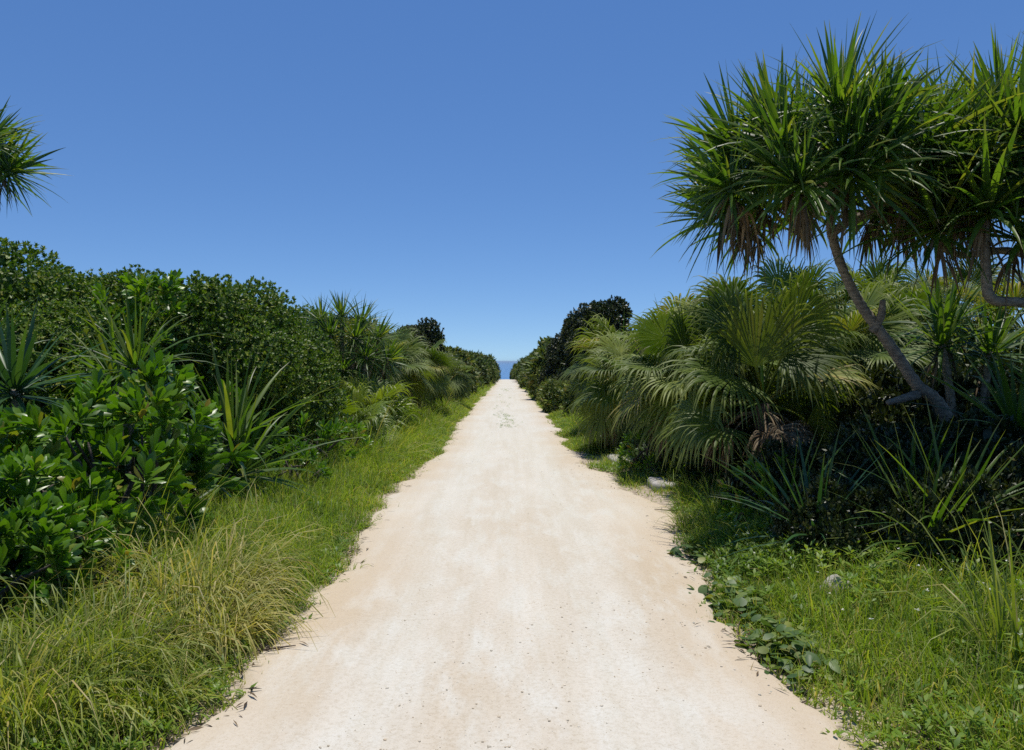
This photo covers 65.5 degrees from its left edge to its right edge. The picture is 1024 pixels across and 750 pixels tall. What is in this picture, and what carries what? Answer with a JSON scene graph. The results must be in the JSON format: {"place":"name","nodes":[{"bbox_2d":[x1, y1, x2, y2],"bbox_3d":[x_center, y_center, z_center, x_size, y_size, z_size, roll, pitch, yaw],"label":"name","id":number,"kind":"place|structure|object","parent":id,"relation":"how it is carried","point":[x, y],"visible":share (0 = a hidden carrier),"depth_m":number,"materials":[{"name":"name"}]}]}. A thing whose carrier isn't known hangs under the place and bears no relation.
{"place":"outdoors","nodes":[
{"label":"outdoors","id":0,"kind":"place"},
{"bbox_2d":[497,362,516,378],"bbox_3d":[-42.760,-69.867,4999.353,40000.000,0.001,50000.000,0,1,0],"label":"sea","id":1,"kind":"structure","parent":0,"point":[505,367],"depth_m":1750.04,"materials":[{"name":"liquid"}]},
{"bbox_2d":[168,379,852,749],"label":"road","id":2,"kind":"structure","parent":0,"point":[474,543],"depth_m":4.65,"materials":[{"name":"sand"}]},
{"bbox_2d":[291,427,830,749],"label":"gravel","id":3,"kind":"structure","parent":2,"relation":"on","point":[489,746],"depth_m":4.04,"materials":[{"name":"stone"}]},
{"bbox_2d":[0,0,1023,361],"label":"sky","id":4,"kind":"structure","parent":0,"point":[482,169],"materials":[{"name":"blue"}]},
{"bbox_2d":[0,381,1023,749],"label":"ground","id":5,"kind":"structure","parent":0,"point":[836,721],"depth_m":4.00,"materials":[{"name":"green plant"}]},
{"bbox_2d":[0,97,70,216],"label":"screw pine","id":6,"kind":"object","parent":5,"relation":"on","point":[13,165],"visible":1,"depth_m":10.92,"materials":[{"name":"green plant"}]},
{"bbox_2d":[0,404,95,567],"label":"broadleaf shrub","id":7,"kind":"object","parent":5,"relation":"on","point":[36,440],"visible":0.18,"depth_m":6.07,"materials":[{"name":"green plant"}]},
{"bbox_2d":[0,495,96,637],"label":"broadleaf shrub","id":8,"kind":"object","parent":5,"relation":"on","point":[61,547],"visible":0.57,"depth_m":4.54,"materials":[{"name":"green plant"}]},
{"bbox_2d":[0,237,110,407],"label":"leaved shrub","id":9,"kind":"object","parent":5,"relation":"on","point":[17,282],"visible":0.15,"depth_m":10.03,"materials":[{"name":"green plant"}]},
{"bbox_2d":[0,291,112,451],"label":"screw pine","id":10,"kind":"object","parent":5,"relation":"on","point":[12,371],"visible":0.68,"depth_m":7.05,"materials":[{"name":"green plant"}]},
{"bbox_2d":[0,600,122,747],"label":"grass tussock","id":11,"kind":"object","parent":5,"relation":"on","point":[29,672],"depth_m":3.62,"materials":[{"name":"plant"}]},
{"bbox_2d":[0,444,138,609],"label":"broadleaf shrub","id":12,"kind":"object","parent":5,"relation":"on","point":[14,469],"visible":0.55,"depth_m":5.09,"materials":[{"name":"green plant"}]},
{"bbox_2d":[0,295,149,466],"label":"leaved shrub","id":13,"kind":"object","parent":5,"relation":"on","point":[69,336],"visible":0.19,"depth_m":9.10,"materials":[{"name":"green plant"}]},
{"bbox_2d":[0,504,160,607],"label":"broadleaf shrub","id":14,"kind":"object","parent":5,"relation":"on","point":[28,541],"visible":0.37,"depth_m":4.82,"materials":[{"name":"green plant"}]},
{"bbox_2d":[0,577,216,749],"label":"grass tussock","id":15,"kind":"object","parent":5,"relation":"on","point":[81,693],"depth_m":3.46,"materials":[{"name":"plant"}]},
{"bbox_2d":[29,391,195,517],"bbox_3d":[-3.787,0.891,7.446,1.781,1.541,2.006,0,1,26],"label":"broadleaf shrub","id":16,"kind":"object","parent":5,"relation":"on","point":[112,473],"visible":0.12,"depth_m":7.19,"materials":[{"name":"green plant"}]},
{"bbox_2d":[47,374,194,485],"bbox_3d":[-4.711,0.803,9.270,1.951,1.688,2.197,1,1,40],"label":"broadleaf shrub","id":17,"kind":"object","parent":5,"relation":"on","point":[73,431],"visible":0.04,"depth_m":8.88,"materials":[{"name":"green plant"}]},
{"bbox_2d":[14,264,236,377],"bbox_3d":[-6.029,-0.121,12.301,3.144,3.176,3.707,0,1,21],"label":"leaved shrub","id":18,"kind":"object","parent":5,"relation":"on","point":[114,286],"visible":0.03,"depth_m":11.63,"materials":[{"name":"green plant"}]},
{"bbox_2d":[0,524,250,637],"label":"grass tussock","id":19,"kind":"object","parent":5,"relation":"on","point":[120,592],"depth_m":4.63,"materials":[{"name":"plant"}]},
{"bbox_2d":[0,347,258,560],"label":"broadleaf shrub","id":20,"kind":"object","parent":5,"relation":"on","point":[200,452],"visible":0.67,"depth_m":6.13,"materials":[{"name":"green plant"}]},
{"bbox_2d":[33,283,228,484],"bbox_3d":[-3.977,0.284,8.258,1.897,2.502,2.444,-1,1,-38],"label":"screw pine","id":21,"kind":"object","parent":5,"relation":"on","point":[130,358],"visible":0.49,"depth_m":8.05,"materials":[{"name":"green plant"}]},
{"bbox_2d":[0,535,262,734],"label":"grass tussock","id":22,"kind":"object","parent":5,"relation":"on","point":[148,630],"depth_m":4.02,"materials":[{"name":"plant"}]},
{"bbox_2d":[21,606,247,749],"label":"grass tussock","id":23,"kind":"object","parent":5,"relation":"on","point":[162,699],"depth_m":3.65,"materials":[{"name":"plant"}]},
{"bbox_2d":[28,268,245,439],"bbox_3d":[-4.786,0.047,10.380,2.130,2.902,2.530,1,1,37],"label":"broadleaf shrub","id":24,"kind":"object","parent":5,"relation":"on","point":[173,280],"visible":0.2,"depth_m":9.92,"materials":[{"name":"green plant"}]},
{"bbox_2d":[23,476,341,649],"bbox_3d":[-2.061,1.364,5.190,1.968,1.370,2.019,0,1,0],"label":"grass tussock","id":25,"kind":"object","parent":5,"relation":"on","point":[251,573],"depth_m":5.04,"materials":[{"name":"plant"}]},
{"bbox_2d":[51,550,323,693],"bbox_3d":[-1.848,1.507,4.678,1.600,0.970,1.663,0,1,0],"label":"grass tussock","id":26,"kind":"object","parent":5,"relation":"on","point":[248,628],"depth_m":4.57,"materials":[{"name":"plant"}]},
{"bbox_2d":[135,379,289,495],"bbox_3d":[-3.572,0.824,9.448,1.749,1.565,1.761,0,1,-10],"label":"broadleaf shrub","id":27,"kind":"object","parent":5,"relation":"on","point":[215,397],"visible":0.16,"depth_m":9.77,"materials":[{"name":"green plant"}]},
{"bbox_2d":[144,471,288,538],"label":"grass tussock","id":28,"kind":"object","parent":5,"relation":"on","point":[225,520],"depth_m":6.69,"materials":[{"name":"plant"}]},
{"bbox_2d":[132,270,347,442],"bbox_3d":[-3.947,0.013,11.142,3.224,2.940,2.734,0,1,0],"label":"leaved shrub","id":29,"kind":"object","parent":5,"relation":"on","point":[231,313],"visible":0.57,"depth_m":10.55,"materials":[{"name":"green plant"}]},
{"bbox_2d":[127,333,357,509],"bbox_3d":[-2.897,0.775,8.560,2.488,2.494,2.582,0,1,0],"label":"screw pine","id":30,"kind":"object","parent":5,"relation":"on","point":[233,434],"visible":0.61,"depth_m":8.52,"materials":[{"name":"green plant"}]},
{"bbox_2d":[171,523,336,591],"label":"grass tussock","id":31,"kind":"object","parent":5,"relation":"on","point":[285,561],"depth_m":5.98,"materials":[{"name":"plant"}]},
{"bbox_2d":[240,320,322,422],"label":"leaved shrub","id":32,"kind":"object","parent":5,"relation":"on","point":[304,394],"visible":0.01,"depth_m":14.50,"materials":[{"name":"green plant"}]},
{"bbox_2d":[249,436,333,491],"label":"broadleaf shrub","id":33,"kind":"object","parent":5,"relation":"on","point":[312,453],"visible":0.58,"depth_m":9.29,"materials":[{"name":"green plant"}]},
{"bbox_2d":[267,304,348,415],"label":"leaved shrub","id":34,"kind":"object","parent":5,"relation":"on","point":[307,308],"visible":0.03,"depth_m":17.25,"materials":[{"name":"green plant"}]},
{"bbox_2d":[268,410,358,468],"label":"broadleaf shrub","id":35,"kind":"object","parent":5,"relation":"on","point":[326,434],"visible":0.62,"depth_m":10.53,"materials":[{"name":"green plant"}]},
{"bbox_2d":[309,413,372,455],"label":"broadleaf shrub","id":36,"kind":"object","parent":5,"relation":"on","point":[363,437],"visible":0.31,"depth_m":11.80,"materials":[{"name":"green plant"}]},
{"bbox_2d":[291,373,402,443],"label":"fan palm","id":37,"kind":"object","parent":5,"relation":"on","point":[351,409],"visible":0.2,"depth_m":13.39,"materials":[{"name":"green plant"}]},
{"bbox_2d":[285,290,414,404],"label":"screw pine","id":38,"kind":"object","parent":5,"relation":"on","point":[370,354],"visible":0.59,"depth_m":16.23,"materials":[{"name":"green plant"}]},
{"bbox_2d":[326,310,401,390],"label":"fan palm","id":39,"kind":"object","parent":5,"relation":"on","point":[389,373],"visible":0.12,"depth_m":17.20,"materials":[{"name":"green plant"}]},
{"bbox_2d":[338,355,425,434],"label":"fan palm","id":40,"kind":"object","parent":5,"relation":"on","point":[379,394],"visible":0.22,"depth_m":15.52,"materials":[{"name":"green plant"}]},
{"bbox_2d":[361,326,440,404],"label":"fan palm","id":41,"kind":"object","parent":5,"relation":"on","point":[411,376],"visible":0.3,"depth_m":19.54,"materials":[{"name":"green plant"}]},
{"bbox_2d":[386,325,437,405],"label":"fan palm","id":42,"kind":"object","parent":5,"relation":"on","point":[418,332],"visible":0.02,"depth_m":25.53,"materials":[{"name":"green plant"}]},
{"bbox_2d":[396,317,456,364],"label":"dark shrub","id":43,"kind":"object","parent":5,"relation":"on","point":[432,332],"visible":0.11,"depth_m":30.65,"materials":[{"name":"green plant"}]},
{"bbox_2d":[396,337,458,410],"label":"fan palm","id":44,"kind":"object","parent":5,"relation":"on","point":[444,383],"visible":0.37,"depth_m":22.06,"materials":[{"name":"green plant"}]},
{"bbox_2d":[440,345,472,391],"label":"leaved shrub","id":45,"kind":"object","parent":5,"relation":"on","point":[454,354],"visible":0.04,"depth_m":33.78,"materials":[{"name":"green plant"}]},
{"bbox_2d":[439,350,474,400],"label":"fan palm","id":46,"kind":"object","parent":5,"relation":"on","point":[462,383],"visible":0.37,"depth_m":27.13,"materials":[{"name":"green plant"}]},
{"bbox_2d":[448,345,479,384],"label":"leaved shrub","id":47,"kind":"object","parent":5,"relation":"on","point":[467,358],"visible":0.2,"depth_m":37.02,"materials":[{"name":"green plant"}]},
{"bbox_2d":[462,348,491,381],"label":"leaved shrub","id":48,"kind":"object","parent":5,"relation":"on","point":[484,361],"visible":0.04,"depth_m":50.92,"materials":[{"name":"green plant"}]},
{"bbox_2d":[466,351,488,384],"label":"leaved shrub","id":49,"kind":"object","parent":5,"relation":"on","point":[483,370],"visible":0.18,"depth_m":45.76,"materials":[{"name":"green plant"}]},
{"bbox_2d":[474,358,483,386],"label":"leaved shrub","id":50,"kind":"object","parent":5,"relation":"on","point":[479,378],"visible":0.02,"depth_m":41.34,"materials":[{"name":"green plant"}]},
{"bbox_2d":[484,353,500,381],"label":"leaved shrub","id":51,"kind":"object","parent":5,"relation":"on","point":[492,358],"visible":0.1,"depth_m":61.60,"materials":[{"name":"green plant"}]},
{"bbox_2d":[487,365,498,383],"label":"leaved shrub","id":52,"kind":"object","parent":5,"relation":"on","point":[493,377],"visible":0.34,"depth_m":55.76,"materials":[{"name":"green plant"}]},
{"bbox_2d":[123,416,893,749],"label":"litter","id":53,"kind":"object","parent":5,"relation":"on","point":[157,746],"visible":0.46,"depth_m":3.92,"materials":[{"name":"brown plant"}]},
{"bbox_2d":[0,442,1022,651],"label":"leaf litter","id":54,"kind":"object","parent":5,"relation":"on","point":[606,453],"depth_m":10.71,"materials":[{"name":"plant"}]},
{"bbox_2d":[0,413,1023,749],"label":"weeds","id":55,"kind":"object","parent":5,"relation":"on","point":[752,555],"visible":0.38,"depth_m":4.85,"materials":[{"name":"green plant"}]},
{"bbox_2d":[0,396,1023,625],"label":"undergrowth","id":56,"kind":"object","parent":5,"relation":"on","point":[664,468],"visible":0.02,"depth_m":9.69,"materials":[{"name":"green plant"}]},
{"bbox_2d":[518,350,533,390],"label":"leaved shrub","id":57,"kind":"object","parent":5,"relation":"on","point":[525,365],"visible":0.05,"depth_m":42.49,"materials":[{"name":"green plant"}]},
{"bbox_2d":[521,344,550,399],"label":"leaved shrub","id":58,"kind":"object","parent":5,"relation":"on","point":[538,364],"visible":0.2,"depth_m":33.48,"materials":[{"name":"green plant"}]},
{"bbox_2d":[529,336,553,387],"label":"leaved shrub","id":59,"kind":"object","parent":5,"relation":"on","point":[545,341],"visible":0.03,"depth_m":37.87,"materials":[{"name":"green plant"}]},
{"bbox_2d":[536,373,555,401],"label":"leaved shrub","id":60,"kind":"object","parent":5,"relation":"on","point":[542,382],"visible":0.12,"depth_m":29.84,"materials":[{"name":"green plant"}]},
{"bbox_2d":[536,378,567,412],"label":"leaved shrub","id":61,"kind":"object","parent":5,"relation":"on","point":[551,391],"visible":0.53,"depth_m":25.26,"materials":[{"name":"green plant"}]},
{"bbox_2d":[538,332,569,385],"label":"dark tree","id":62,"kind":"object","parent":5,"relation":"on","point":[552,363],"visible":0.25,"depth_m":30.11,"materials":[{"name":"green plant"}]},
{"bbox_2d":[558,371,596,414],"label":"leaved shrub","id":63,"kind":"object","parent":5,"relation":"on","point":[567,402],"visible":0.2,"depth_m":22.36,"materials":[{"name":"green plant"}]},
{"bbox_2d":[552,294,632,383],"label":"dark tree","id":64,"kind":"object","parent":5,"relation":"on","point":[607,308],"visible":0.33,"depth_m":26.45,"materials":[{"name":"green plant"}]},
{"bbox_2d":[557,306,650,422],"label":"fan palm","id":65,"kind":"object","parent":5,"relation":"on","point":[585,344],"visible":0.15,"depth_m":17.35,"materials":[{"name":"green plant"}]},
{"bbox_2d":[562,325,661,453],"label":"fan palm","id":66,"kind":"object","parent":5,"relation":"on","point":[598,397],"visible":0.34,"depth_m":13.87,"materials":[{"name":"green plant"}]},
{"bbox_2d":[607,454,632,465],"bbox_3d":[1.775,1.389,12.840,0.412,0.164,0.914,0,1,0],"label":"rock","id":67,"kind":"object","parent":5,"relation":"on","point":[614,456],"visible":0.22,"depth_m":12.72,"materials":[{"name":"stone"}]},
{"bbox_2d":[616,428,673,472],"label":"broadleaf shrub","id":68,"kind":"object","parent":5,"relation":"on","point":[649,461],"visible":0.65,"depth_m":11.53,"materials":[{"name":"green plant"}]},
{"bbox_2d":[598,290,698,399],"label":"fan palm","id":69,"kind":"object","parent":5,"relation":"on","point":[619,335],"visible":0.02,"depth_m":15.31,"materials":[{"name":"green plant"}]},
{"bbox_2d":[647,477,676,490],"bbox_3d":[1.932,1.423,10.243,0.327,0.165,0.637,0,1,0],"label":"rock","id":70,"kind":"object","parent":5,"relation":"on","point":[655,483],"visible":0.38,"depth_m":10.05,"materials":[{"name":"stone"}]},
{"bbox_2d":[667,539,707,562],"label":"creeper","id":71,"kind":"object","parent":5,"relation":"on","point":[676,550],"visible":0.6,"depth_m":6.64,"materials":[{"name":"green plant"}]},
{"bbox_2d":[606,280,789,470],"bbox_3d":[2.679,0.093,11.445,2.799,2.952,2.880,0,1,0],"label":"fan palm","id":72,"kind":"object","parent":5,"relation":"on","point":[646,385],"visible":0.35,"depth_m":11.02,"materials":[{"name":"green plant"}]},
{"bbox_2d":[681,507,756,536],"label":"grass tussock","id":73,"kind":"object","parent":5,"relation":"on","point":[711,523],"depth_m":7.28,"materials":[{"name":"plant"}]},
{"bbox_2d":[686,563,809,632],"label":"creeper","id":74,"kind":"object","parent":5,"relation":"on","point":[727,589],"visible":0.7,"depth_m":5.23,"materials":[{"name":"green plant"}]},
{"bbox_2d":[688,402,819,478],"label":"dark shrub","id":75,"kind":"object","parent":5,"relation":"on","point":[750,429],"visible":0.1,"depth_m":10.29,"materials":[{"name":"green plant"}]},
{"bbox_2d":[663,264,850,428],"bbox_3d":[3.690,-0.178,13.054,3.070,3.433,3.299,0,1,-19],"label":"fan palm","id":76,"kind":"object","parent":5,"relation":"on","point":[722,286],"visible":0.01,"depth_m":12.47,"materials":[{"name":"green plant"}]},
{"bbox_2d":[716,452,799,523],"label":"broadleaf shrub","id":77,"kind":"object","parent":5,"relation":"on","point":[735,504],"visible":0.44,"depth_m":7.28,"materials":[{"name":"green plant"}]},
{"bbox_2d":[650,264,878,479],"bbox_3d":[3.028,0.145,9.780,2.982,2.883,2.916,0,1,0],"label":"fan palm","id":78,"kind":"object","parent":5,"relation":"on","point":[788,337],"visible":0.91,"depth_m":9.21,"materials":[{"name":"green plant"}]},
{"bbox_2d":[718,438,823,515],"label":"dark shrub","id":79,"kind":"object","parent":5,"relation":"on","point":[768,445],"visible":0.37,"depth_m":7.49,"materials":[{"name":"green plant"}]},
{"bbox_2d":[738,638,812,685],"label":"twig","id":80,"kind":"object","parent":5,"relation":"on","point":[749,647],"visible":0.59,"depth_m":4.38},
{"bbox_2d":[686,426,876,531],"bbox_3d":[2.332,1.024,6.992,1.636,1.172,1.637,1,1,41],"label":"screw pine","id":81,"kind":"object","parent":5,"relation":"on","point":[772,491],"visible":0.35,"depth_m":7.05,"materials":[{"name":"green plant"}]},
{"bbox_2d":[727,615,878,692],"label":"creeper","id":82,"kind":"object","parent":5,"relation":"on","point":[763,649],"visible":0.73,"depth_m":4.34,"materials":[{"name":"green plant"}]},
{"bbox_2d":[749,253,867,348],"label":"fan palm","id":83,"kind":"object","parent":5,"relation":"on","point":[779,266],"visible":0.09,"depth_m":14.81,"materials":[{"name":"green plant"}]},
{"bbox_2d":[712,424,945,565],"bbox_3d":[2.285,0.999,5.924,1.652,1.287,1.649,0,1,16],"label":"screw pine","id":84,"kind":"object","parent":5,"relation":"on","point":[806,484],"visible":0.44,"depth_m":6.02,"materials":[{"name":"green plant"}]},
{"bbox_2d":[650,11,1023,421],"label":"screw pine","id":85,"kind":"object","parent":5,"relation":"on","point":[819,165],"visible":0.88,"depth_m":6.89,"materials":[{"name":"green plant"}]},
{"bbox_2d":[819,574,857,598],"bbox_3d":[2.124,1.422,5.180,0.252,0.231,0.165,21,18,32],"label":"rock","id":86,"kind":"object","parent":5,"relation":"on","point":[835,582],"visible":0.22,"depth_m":5.15,"materials":[{"name":"stone"}]},
{"bbox_2d":[767,470,912,574],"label":"dark shrub","id":87,"kind":"object","parent":5,"relation":"on","point":[827,521],"visible":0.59,"depth_m":5.83,"materials":[{"name":"green plant"}]},
{"bbox_2d":[770,272,941,440],"bbox_3d":[4.849,-0.023,11.722,2.999,3.121,2.791,0,1,0],"label":"fan palm","id":88,"kind":"object","parent":5,"relation":"on","point":[855,315],"visible":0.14,"depth_m":11.15,"materials":[{"name":"green plant"}]},
{"bbox_2d":[806,251,945,354],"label":"fan palm","id":89,"kind":"object","parent":5,"relation":"on","point":[871,275],"visible":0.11,"depth_m":15.23,"materials":[{"name":"green plant"}]},
{"bbox_2d":[796,425,959,493],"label":"dark shrub","id":90,"kind":"object","parent":5,"relation":"on","point":[854,441],"visible":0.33,"depth_m":6.87,"materials":[{"name":"green plant"}]},
{"bbox_2d":[823,271,976,378],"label":"fan palm","id":91,"kind":"object","parent":5,"relation":"on","point":[923,296],"visible":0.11,"depth_m":12.05,"materials":[{"name":"green plant"}]},
{"bbox_2d":[822,414,995,475],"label":"dark shrub","id":92,"kind":"object","parent":5,"relation":"on","point":[904,429],"visible":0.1,"depth_m":7.47,"materials":[{"name":"green plant"}]},
{"bbox_2d":[868,521,950,562],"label":"broadleaf shrub","id":93,"kind":"object","parent":5,"relation":"on","point":[893,548],"visible":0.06,"depth_m":5.59,"materials":[{"name":"green plant"}]},
{"bbox_2d":[818,398,1023,592],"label":"screw pine","id":94,"kind":"object","parent":5,"relation":"on","point":[931,522],"visible":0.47,"depth_m":5.51,"materials":[{"name":"green plant"}]},
{"bbox_2d":[821,402,1023,544],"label":"screw pine","id":95,"kind":"object","parent":5,"relation":"on","point":[912,459],"visible":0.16,"depth_m":6.43,"materials":[{"name":"green plant"}]},
{"bbox_2d":[826,363,1019,440],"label":"dark shrub","id":96,"kind":"object","parent":5,"relation":"on","point":[890,384],"visible":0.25,"depth_m":9.44,"materials":[{"name":"green plant"}]},
{"bbox_2d":[824,23,1023,323],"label":"screw pine","id":97,"kind":"object","parent":5,"relation":"on","point":[989,200],"visible":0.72,"depth_m":6.84,"materials":[{"name":"green plant"}]},
{"bbox_2d":[844,484,1023,671],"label":"grass tussock","id":98,"kind":"object","parent":5,"relation":"on","point":[998,616],"depth_m":4.16,"materials":[{"name":"plant"}]},
{"bbox_2d":[858,258,1023,418],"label":"screw pine","id":99,"kind":"object","parent":5,"relation":"on","point":[942,328],"visible":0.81,"depth_m":8.90,"materials":[{"name":"green plant"}]},
{"bbox_2d":[868,462,1023,579],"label":"dark shrub","id":100,"kind":"object","parent":5,"relation":"on","point":[990,490],"visible":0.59,"depth_m":5.47,"materials":[{"name":"green plant"}]},
{"bbox_2d":[900,250,1021,353],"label":"fan palm","id":101,"kind":"object","parent":5,"relation":"on","point":[976,274],"visible":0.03,"depth_m":15.19,"materials":[{"name":"green plant"}]},
{"bbox_2d":[899,345,1023,464],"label":"screw pine","id":102,"kind":"object","parent":5,"relation":"on","point":[1007,402],"visible":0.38,"depth_m":6.82,"materials":[{"name":"green plant"}]},
{"bbox_2d":[925,265,1023,369],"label":"fan palm","id":103,"kind":"object","parent":5,"relation":"on","point":[1016,291],"visible":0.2,"depth_m":12.19,"materials":[{"name":"green plant"}]},
{"bbox_2d":[928,406,1023,492],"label":"dark shrub","id":104,"kind":"object","parent":5,"relation":"on","point":[980,434],"visible":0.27,"depth_m":6.59,"materials":[{"name":"green plant"}]},
{"bbox_2d":[932,349,1023,420],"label":"dark shrub","id":105,"kind":"object","parent":5,"relation":"on","point":[1020,365],"visible":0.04,"depth_m":9.63,"materials":[{"name":"green plant"}]},
{"bbox_2d":[978,440,1023,544],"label":"dark shrub","id":106,"kind":"object","parent":5,"relation":"on","point":[1007,475],"visible":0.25,"depth_m":5.90,"materials":[{"name":"green plant"}]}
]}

